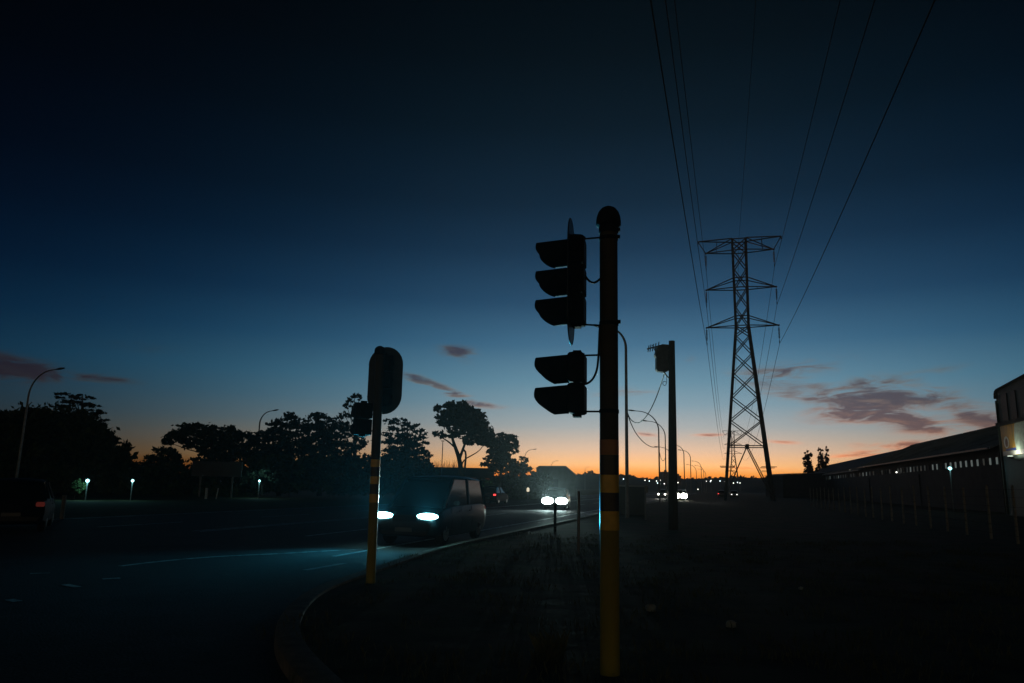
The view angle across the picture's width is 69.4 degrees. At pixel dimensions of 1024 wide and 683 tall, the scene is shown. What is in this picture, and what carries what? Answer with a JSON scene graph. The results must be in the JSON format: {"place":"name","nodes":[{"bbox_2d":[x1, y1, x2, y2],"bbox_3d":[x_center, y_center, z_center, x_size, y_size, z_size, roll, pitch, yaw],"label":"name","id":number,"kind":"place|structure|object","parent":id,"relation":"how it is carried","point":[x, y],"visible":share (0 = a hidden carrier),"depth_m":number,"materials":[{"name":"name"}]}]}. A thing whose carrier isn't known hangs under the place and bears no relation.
{"place":"outdoors","nodes":[
{"label":"outdoors","id":0,"kind":"place"},
{"bbox_2d":[0,492,694,682],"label":"road","id":1,"kind":"structure","parent":0,"point":[197,619],"depth_m":11.45,"materials":[{"name":"grey asphalt"}]},
{"bbox_2d":[0,478,61,530],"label":"passing car","id":2,"kind":"object","parent":1,"relation":"on","point":[26,501],"visible":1,"depth_m":20.86,"materials":[{"name":"black paint"}]},
{"bbox_2d":[59,495,66,518],"bbox_3d":[-16.783,6.184,27.655,0.143,0.865,0.150,1,-11,0],"label":"marker post","id":3,"kind":"object","parent":1,"relation":"on","point":[63,506],"visible":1,"depth_m":27.61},
{"bbox_2d":[7,549,360,601],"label":"turning markings","id":4,"kind":"object","parent":1,"relation":"on","point":[15,600],"visible":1,"depth_m":14.06,"materials":[{"name":"paint"}]},
{"bbox_2d":[53,494,663,555],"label":"lane markings","id":5,"kind":"object","parent":1,"relation":"on","point":[352,530],"visible":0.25,"depth_m":27.06,"materials":[{"name":"paint"}]},
{"bbox_2d":[378,475,485,544],"bbox_3d":[-2.176,4.754,21.172,2.070,1.835,4.590,-2,-11,15],"label":"minivan","id":6,"kind":"object","parent":1,"relation":"on","point":[441,509],"visible":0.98,"depth_m":20.09,"materials":[{"name":"grey paint"}]},
{"bbox_2d":[483,486,507,503],"bbox_3d":[-1.532,12.995,62.669,1.970,1.495,4.090,-2,-11,15],"label":"departing car","id":7,"kind":"object","parent":1,"relation":"on","point":[497,494],"visible":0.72,"depth_m":61.21,"materials":[{"name":"blue paint"}]},
{"bbox_2d":[541,488,569,509],"bbox_3d":[3.165,11.038,52.038,1.990,1.485,4.090,0,-11,8],"label":"oncoming car","id":8,"kind":"object","parent":1,"relation":"on","point":[559,497],"visible":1,"depth_m":50.62,"materials":[{"name":"grey paint"}]},
{"bbox_2d":[656,489,667,498],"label":"oncoming car","id":9,"kind":"object","parent":1,"relation":"on","point":[663,492],"visible":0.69,"depth_m":116.13,"materials":[{"name":"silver metal"}]},
{"bbox_2d":[52,487,765,517],"bbox_3d":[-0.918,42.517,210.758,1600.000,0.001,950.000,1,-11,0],"label":"ground","id":10,"kind":"structure","parent":0,"point":[95,505],"depth_m":50.58,"materials":[{"name":"green plant"}]},
{"bbox_2d":[0,401,72,467],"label":"broadleaf tree","id":11,"kind":"object","parent":10,"relation":"on","point":[11,424],"visible":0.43,"depth_m":82.24,"materials":[{"name":"green plant"}]},
{"bbox_2d":[15,367,64,477],"bbox_3d":[-35.316,6.744,55.170,3.136,9.685,0.300,-2,-11,14],"label":"street lamp","id":12,"kind":"object","parent":10,"relation":"on","point":[22,438],"visible":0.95,"depth_m":55.63,"materials":[{"name":"metal"}]},
{"bbox_2d":[68,478,88,499],"bbox_3d":[-29.215,10.035,49.797,1.134,1.647,2.342,8,-13,-30],"label":"shrub","id":13,"kind":"object","parent":10,"relation":"on","point":[78,487],"visible":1,"depth_m":49.24,"materials":[{"name":"green plant"}]},
{"bbox_2d":[17,398,142,481],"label":"broadleaf tree","id":14,"kind":"object","parent":10,"relation":"on","point":[79,440],"visible":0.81,"depth_m":78.56,"materials":[{"name":"green plant"}]},
{"bbox_2d":[50,392,110,423],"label":"cedar","id":15,"kind":"object","parent":10,"relation":"on","point":[81,403],"visible":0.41,"depth_m":111.76,"materials":[{"name":"green plant"}]},
{"bbox_2d":[85,479,89,500],"bbox_3d":[-28.138,9.853,48.903,0.240,1.499,0.234,1,-11,0],"label":"garden lamp","id":16,"kind":"object","parent":10,"relation":"on","point":[87,480],"visible":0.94,"depth_m":48.92,"materials":[{"name":"metal"}]},
{"bbox_2d":[130,479,133,500],"bbox_3d":[-26.168,10.260,50.870,0.200,1.532,0.195,1,-11,0],"label":"garden lamp","id":17,"kind":"object","parent":10,"relation":"on","point":[132,480],"visible":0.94,"depth_m":50.88,"materials":[{"name":"metal"}]},
{"bbox_2d":[136,445,188,472],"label":"shrub","id":18,"kind":"object","parent":10,"relation":"on","point":[169,460],"visible":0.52,"depth_m":75.97,"materials":[{"name":"green plant"}]},
{"bbox_2d":[160,422,254,467],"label":"umbrella tree","id":19,"kind":"object","parent":10,"relation":"on","point":[220,444],"visible":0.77,"depth_m":88.40,"materials":[{"name":"green plant"}]},
{"bbox_2d":[191,461,242,497],"bbox_3d":[-25.925,12.111,64.829,4.387,3.128,0.230,1,-11,0],"label":"hoarding","id":20,"kind":"object","parent":10,"relation":"on","point":[217,469],"visible":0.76,"depth_m":64.88,"materials":[{"name":"metal"}]},
{"bbox_2d":[240,467,279,494],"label":"sapling","id":21,"kind":"object","parent":10,"relation":"on","point":[270,477],"visible":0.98,"depth_m":66.12,"materials":[{"name":"green plant"}]},
{"bbox_2d":[258,409,278,431],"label":"street lamp","id":22,"kind":"object","parent":10,"relation":"on","point":[262,416],"visible":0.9,"depth_m":83.57,"materials":[{"name":"metal"}]},
{"bbox_2d":[231,411,332,494],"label":"broadleaf tree","id":23,"kind":"object","parent":10,"relation":"on","point":[281,440],"visible":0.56,"depth_m":78.30,"materials":[{"name":"green plant"}]},
{"bbox_2d":[284,412,357,495],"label":"broadleaf tree","id":24,"kind":"object","parent":10,"relation":"on","point":[327,436],"visible":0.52,"depth_m":80.80,"materials":[{"name":"green plant"}]},
{"bbox_2d":[336,393,383,473],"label":"wispy pine","id":25,"kind":"object","parent":10,"relation":"on","point":[360,446],"visible":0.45,"depth_m":93.94,"materials":[{"name":"green plant"}]},
{"bbox_2d":[321,455,439,498],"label":"hedge","id":26,"kind":"object","parent":10,"relation":"on","point":[391,479],"visible":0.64,"depth_m":71.94,"materials":[{"name":"green plant"}]},
{"bbox_2d":[367,417,433,472],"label":"cedar","id":27,"kind":"object","parent":10,"relation":"on","point":[405,441],"visible":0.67,"depth_m":78.67,"materials":[{"name":"green plant"}]},
{"bbox_2d":[441,441,443,475],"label":"mast","id":28,"kind":"object","parent":10,"relation":"on","point":[442,458],"visible":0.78,"depth_m":88.91,"materials":[{"name":"metal"}]},
{"bbox_2d":[435,460,468,476],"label":"thicket","id":29,"kind":"object","parent":10,"relation":"on","point":[453,470],"visible":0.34,"depth_m":90.58,"materials":[{"name":"green plant"}]},
{"bbox_2d":[432,399,502,476],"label":"gum tree","id":30,"kind":"object","parent":10,"relation":"on","point":[464,417],"visible":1,"depth_m":73.99,"materials":[{"name":"green plant"}]},
{"bbox_2d":[274,493,695,682],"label":"kerb","id":31,"kind":"structure","parent":10,"relation":"on","point":[292,648],"depth_m":7.20,"materials":[{"name":"concrete"}]},
{"bbox_2d":[478,432,522,486],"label":"gum tree","id":32,"kind":"object","parent":10,"relation":"on","point":[499,456],"visible":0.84,"depth_m":78.23,"materials":[{"name":"green plant"}]},
{"bbox_2d":[498,456,541,479],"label":"shrub","id":33,"kind":"object","parent":10,"relation":"on","point":[526,469],"visible":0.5,"depth_m":98.53,"materials":[{"name":"green plant"}]},
{"bbox_2d":[491,472,553,499],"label":"hedge","id":34,"kind":"object","parent":10,"relation":"on","point":[540,484],"visible":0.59,"depth_m":86.20,"materials":[{"name":"green plant"}]},
{"bbox_2d":[536,466,575,496],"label":"shed","id":35,"kind":"structure","parent":10,"relation":"on","point":[563,476],"depth_m":118.08,"materials":[{"name":"grey metal"}]},
{"bbox_2d":[551,479,557,487],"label":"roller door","id":36,"kind":"structure","parent":35,"relation":"in","point":[555,481],"depth_m":117.83,"materials":[{"name":"grey metal"}]},
{"bbox_2d":[660,470,667,484],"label":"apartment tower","id":37,"kind":"structure","parent":10,"relation":"on","point":[662,477],"depth_m":546.05,"materials":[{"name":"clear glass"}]},
{"bbox_2d":[677,474,680,484],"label":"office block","id":38,"kind":"structure","parent":10,"relation":"on","point":[679,479],"depth_m":540.69,"materials":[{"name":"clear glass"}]},
{"bbox_2d":[678,489,688,500],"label":"oncoming car","id":39,"kind":"object","parent":10,"relation":"on","point":[682,494],"visible":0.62,"depth_m":94.19,"materials":[{"name":"silver metal"}]},
{"bbox_2d":[717,490,723,496],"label":"departing car","id":40,"kind":"object","parent":10,"relation":"on","point":[720,493],"visible":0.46,"depth_m":147.38,"materials":[{"name":"grey paint"}]},
{"bbox_2d":[723,431,741,492],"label":"pylon","id":41,"kind":"object","parent":10,"relation":"on","point":[731,453],"visible":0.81,"depth_m":474.00,"materials":[{"name":"metal"}]},
{"bbox_2d":[730,490,738,497],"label":"oncoming car","id":42,"kind":"object","parent":10,"relation":"on","point":[733,493],"visible":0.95,"depth_m":146.03,"materials":[{"name":"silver metal"}]},
{"bbox_2d":[697,236,781,501],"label":"pylon","id":43,"kind":"object","parent":10,"relation":"on","point":[768,466],"visible":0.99,"depth_m":111.84,"materials":[{"name":"metal"}]},
{"bbox_2d":[650,0,722,456],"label":"power line","id":44,"kind":"object","parent":43,"relation":"hanging from","point":[676,161],"visible":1,"depth_m":37.19,"materials":[{"name":"metal"}]},
{"bbox_2d":[665,0,723,448],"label":"power line","id":45,"kind":"object","parent":43,"relation":"hanging from","point":[687,165],"visible":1,"depth_m":51.70,"materials":[{"name":"metal"}]},
{"bbox_2d":[674,0,723,436],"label":"power line","id":46,"kind":"object","parent":43,"relation":"hanging from","point":[693,164],"visible":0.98,"depth_m":65.51,"materials":[{"name":"metal"}]},
{"bbox_2d":[733,2,755,426],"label":"power line","id":47,"kind":"object","parent":43,"relation":"attached to","point":[745,149],"visible":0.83,"depth_m":76.56,"materials":[{"name":"metal"}]},
{"bbox_2d":[741,0,840,438],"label":"power line","id":48,"kind":"object","parent":43,"relation":"hanging from","point":[802,157],"visible":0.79,"depth_m":64.10,"materials":[{"name":"metal"}]},
{"bbox_2d":[749,0,874,439],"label":"power line","id":49,"kind":"object","parent":43,"relation":"hanging from","point":[826,156],"visible":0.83,"depth_m":50.66,"materials":[{"name":"metal"}]},
{"bbox_2d":[743,0,935,459],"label":"power line","id":50,"kind":"object","parent":43,"relation":"hanging from","point":[866,157],"visible":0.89,"depth_m":36.68,"materials":[{"name":"metal"}]},
{"bbox_2d":[765,473,826,497],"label":"storage shed","id":51,"kind":"structure","parent":10,"relation":"on","point":[794,485],"depth_m":172.20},
{"bbox_2d":[802,450,814,473],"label":"poplar","id":52,"kind":"object","parent":10,"relation":"on","point":[809,468],"visible":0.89,"depth_m":195.50,"materials":[{"name":"green plant"}]},
{"bbox_2d":[815,446,829,471],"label":"poplar","id":53,"kind":"object","parent":10,"relation":"on","point":[822,463],"visible":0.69,"depth_m":202.24,"materials":[{"name":"green plant"}]},
{"bbox_2d":[814,426,1005,512],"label":"warehouse","id":54,"kind":"structure","parent":10,"relation":"on","point":[972,459],"depth_m":90.61,"materials":[{"name":"grey metal"}]},
{"bbox_2d":[864,478,870,501],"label":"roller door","id":55,"kind":"structure","parent":54,"relation":"in","point":[866,480],"depth_m":124.97,"materials":[{"name":"black metal"}]},
{"bbox_2d":[911,474,921,505],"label":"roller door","id":56,"kind":"structure","parent":54,"relation":"in","point":[915,479],"depth_m":94.33,"materials":[{"name":"black metal"}]},
{"bbox_2d":[993,374,1023,516],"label":"front building","id":57,"kind":"structure","parent":10,"relation":"on","point":[1009,401],"depth_m":56.41,"materials":[{"name":"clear glass"}]},
{"bbox_2d":[1001,393,1008,420],"bbox_3d":[38.366,5.122,57.553,0.060,2.100,1.100,-2,-11,15],"label":"window","id":58,"kind":"structure","parent":57,"relation":"in","point":[1004,403],"depth_m":57.50,"materials":[{"name":"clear glass"}]},
{"bbox_2d":[1000,421,1023,455],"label":"poster","id":59,"kind":"object","parent":57,"relation":"attached to","point":[1012,437],"visible":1,"depth_m":56.05,"materials":[{"name":"paper"}]},
{"bbox_2d":[1010,390,1017,418],"bbox_3d":[37.885,4.772,55.801,0.060,2.100,0.900,-2,-11,15],"label":"window","id":60,"kind":"structure","parent":57,"relation":"in","point":[1012,393],"depth_m":55.74,"materials":[{"name":"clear glass"}]},
{"bbox_2d":[1019,387,1023,416],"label":"window","id":61,"kind":"structure","parent":57,"relation":"in","point":[1021,389],"depth_m":54.20,"materials":[{"name":"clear glass"}]},
{"bbox_2d":[434,467,493,483],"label":"flat roofed building","id":62,"kind":"structure","parent":0,"point":[477,473],"depth_m":93.49,"materials":[{"name":"grey concrete"}]},
{"bbox_2d":[220,474,765,492],"bbox_3d":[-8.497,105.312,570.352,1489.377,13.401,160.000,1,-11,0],"label":"hills","id":63,"kind":"structure","parent":0,"point":[747,485],"depth_m":540.19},
{"bbox_2d":[577,470,762,479],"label":"woodland","id":64,"kind":"object","parent":63,"relation":"on","point":[646,478],"visible":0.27,"depth_m":627.60,"materials":[{"name":"plant"}]},
{"bbox_2d":[0,0,1023,478],"label":"sky","id":65,"kind":"structure","parent":0,"point":[219,213],"materials":[{"name":"blue"}]},
{"bbox_2d":[619,485,644,514],"bbox_3d":[6.673,8.988,41.984,1.750,1.616,2.100,1,-11,0],"label":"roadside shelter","id":66,"kind":"object","parent":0,"point":[636,501],"visible":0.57,"depth_m":41.10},
{"bbox_2d":[255,493,1023,682],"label":"verge","id":67,"kind":"structure","parent":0,"point":[468,627],"depth_m":9.85,"materials":[{"name":"green plant"}]},
{"bbox_2d":[350,346,402,583],"bbox_3d":[-2.171,1.924,11.644,0.793,3.750,0.563,8,-13,-30],"label":"traffic light","id":68,"kind":"object","parent":67,"relation":"on","point":[385,379],"visible":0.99,"depth_m":11.55,"materials":[{"name":"black paint"}]},
{"bbox_2d":[527,628,569,658],"bbox_3d":[0.322,2.661,6.508,0.386,0.270,0.220,8,-13,-31],"label":"grass tuft","id":69,"kind":"object","parent":67,"relation":"on","point":[548,645],"visible":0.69,"depth_m":6.50,"materials":[{"name":"green plant"}]},
{"bbox_2d":[554,504,556,531],"bbox_3d":[1.427,5.888,24.462,0.095,1.002,0.100,1,-11,0],"label":"marker post","id":70,"kind":"object","parent":67,"relation":"on","point":[555,516],"visible":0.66,"depth_m":24.44,"materials":[{"name":"black plastic"}]},
{"bbox_2d":[534,206,620,676],"bbox_3d":[0.543,0.782,6.401,0.748,4.107,0.509,6,-12,-22],"label":"traffic light","id":71,"kind":"object","parent":67,"relation":"on","point":[571,279],"visible":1,"depth_m":6.39,"materials":[{"name":"black paint"}]},
{"bbox_2d":[577,491,579,553],"bbox_3d":[1.509,4.144,16.742,0.067,1.488,0.081,1,-11,0],"label":"marker post","id":72,"kind":"object","parent":67,"relation":"on","point":[578,522],"visible":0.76,"depth_m":16.73,"materials":[{"name":"metal"}]},
{"bbox_2d":[595,326,628,517],"bbox_3d":[5.063,4.062,38.190,1.888,10.191,0.300,-1,-11,13],"label":"street lamp","id":73,"kind":"object","parent":67,"relation":"on","point":[626,451],"visible":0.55,"depth_m":37.69,"materials":[{"name":"metal"}]},
{"bbox_2d":[628,416,658,447],"bbox_3d":[10.637,7.599,58.724,0.521,0.931,43.178,-1,-11,13],"label":"service cable","id":74,"kind":"object","parent":73,"relation":"hanging from","point":[637,435],"visible":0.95,"depth_m":52.15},
{"bbox_2d":[628,410,660,502],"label":"street lamp","id":75,"kind":"object","parent":67,"relation":"on","point":[658,455],"visible":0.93,"depth_m":79.16,"materials":[{"name":"metal"}]},
{"bbox_2d":[645,604,655,611],"bbox_3d":[1.721,3.298,9.139,0.133,0.116,0.140,-8,-14,40],"label":"stone","id":76,"kind":"object","parent":67,"relation":"on","point":[650,607],"visible":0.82,"depth_m":9.10,"materials":[{"name":"grey stone"}]},
{"bbox_2d":[641,420,666,500],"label":"street lamp","id":77,"kind":"object","parent":67,"relation":"on","point":[665,461],"visible":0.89,"depth_m":91.73,"materials":[{"name":"metal"}]},
{"bbox_2d":[647,340,677,529],"bbox_3d":[5.675,3.504,27.915,1.064,7.182,0.465,1,-11,0],"label":"utility pole","id":78,"kind":"object","parent":67,"relation":"on","point":[664,355],"visible":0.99,"depth_m":27.85,"materials":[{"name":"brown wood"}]},
{"bbox_2d":[627,374,664,422],"bbox_3d":[5.934,2.829,33.092,0.234,1.399,10.011,1,-11,0],"label":"service cable","id":79,"kind":"object","parent":78,"relation":"hanging from","point":[652,405],"visible":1,"depth_m":31.62,"materials":[{"name":"black rubber"}]},
{"bbox_2d":[677,445,684,489],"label":"street lamp","id":80,"kind":"object","parent":67,"relation":"on","point":[684,469],"visible":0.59,"depth_m":137.96,"materials":[{"name":"metal"}]},
{"bbox_2d":[678,449,691,495],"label":"street lamp","id":81,"kind":"object","parent":67,"relation":"on","point":[690,471],"visible":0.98,"depth_m":157.77,"materials":[{"name":"metal"}]},
{"bbox_2d":[726,620,735,627],"bbox_3d":[2.422,3.134,8.185,0.109,0.100,0.114,9,-13,-34],"label":"stone","id":82,"kind":"object","parent":67,"relation":"on","point":[728,623],"visible":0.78,"depth_m":8.15,"materials":[{"name":"grey stone"}]},
{"bbox_2d":[810,485,1023,543],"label":"post fence","id":83,"kind":"object","parent":67,"relation":"on","point":[1012,489],"visible":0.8,"depth_m":32.87,"materials":[{"name":"metal"}]},
{"bbox_2d":[948,467,954,512],"bbox_3d":[37.419,12.693,62.888,0.320,4.032,0.312,1,-11,0],"label":"yard lamp","id":84,"kind":"object","parent":67,"relation":"on","point":[950,468],"visible":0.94,"depth_m":62.89,"materials":[{"name":"metal"}]}
]}

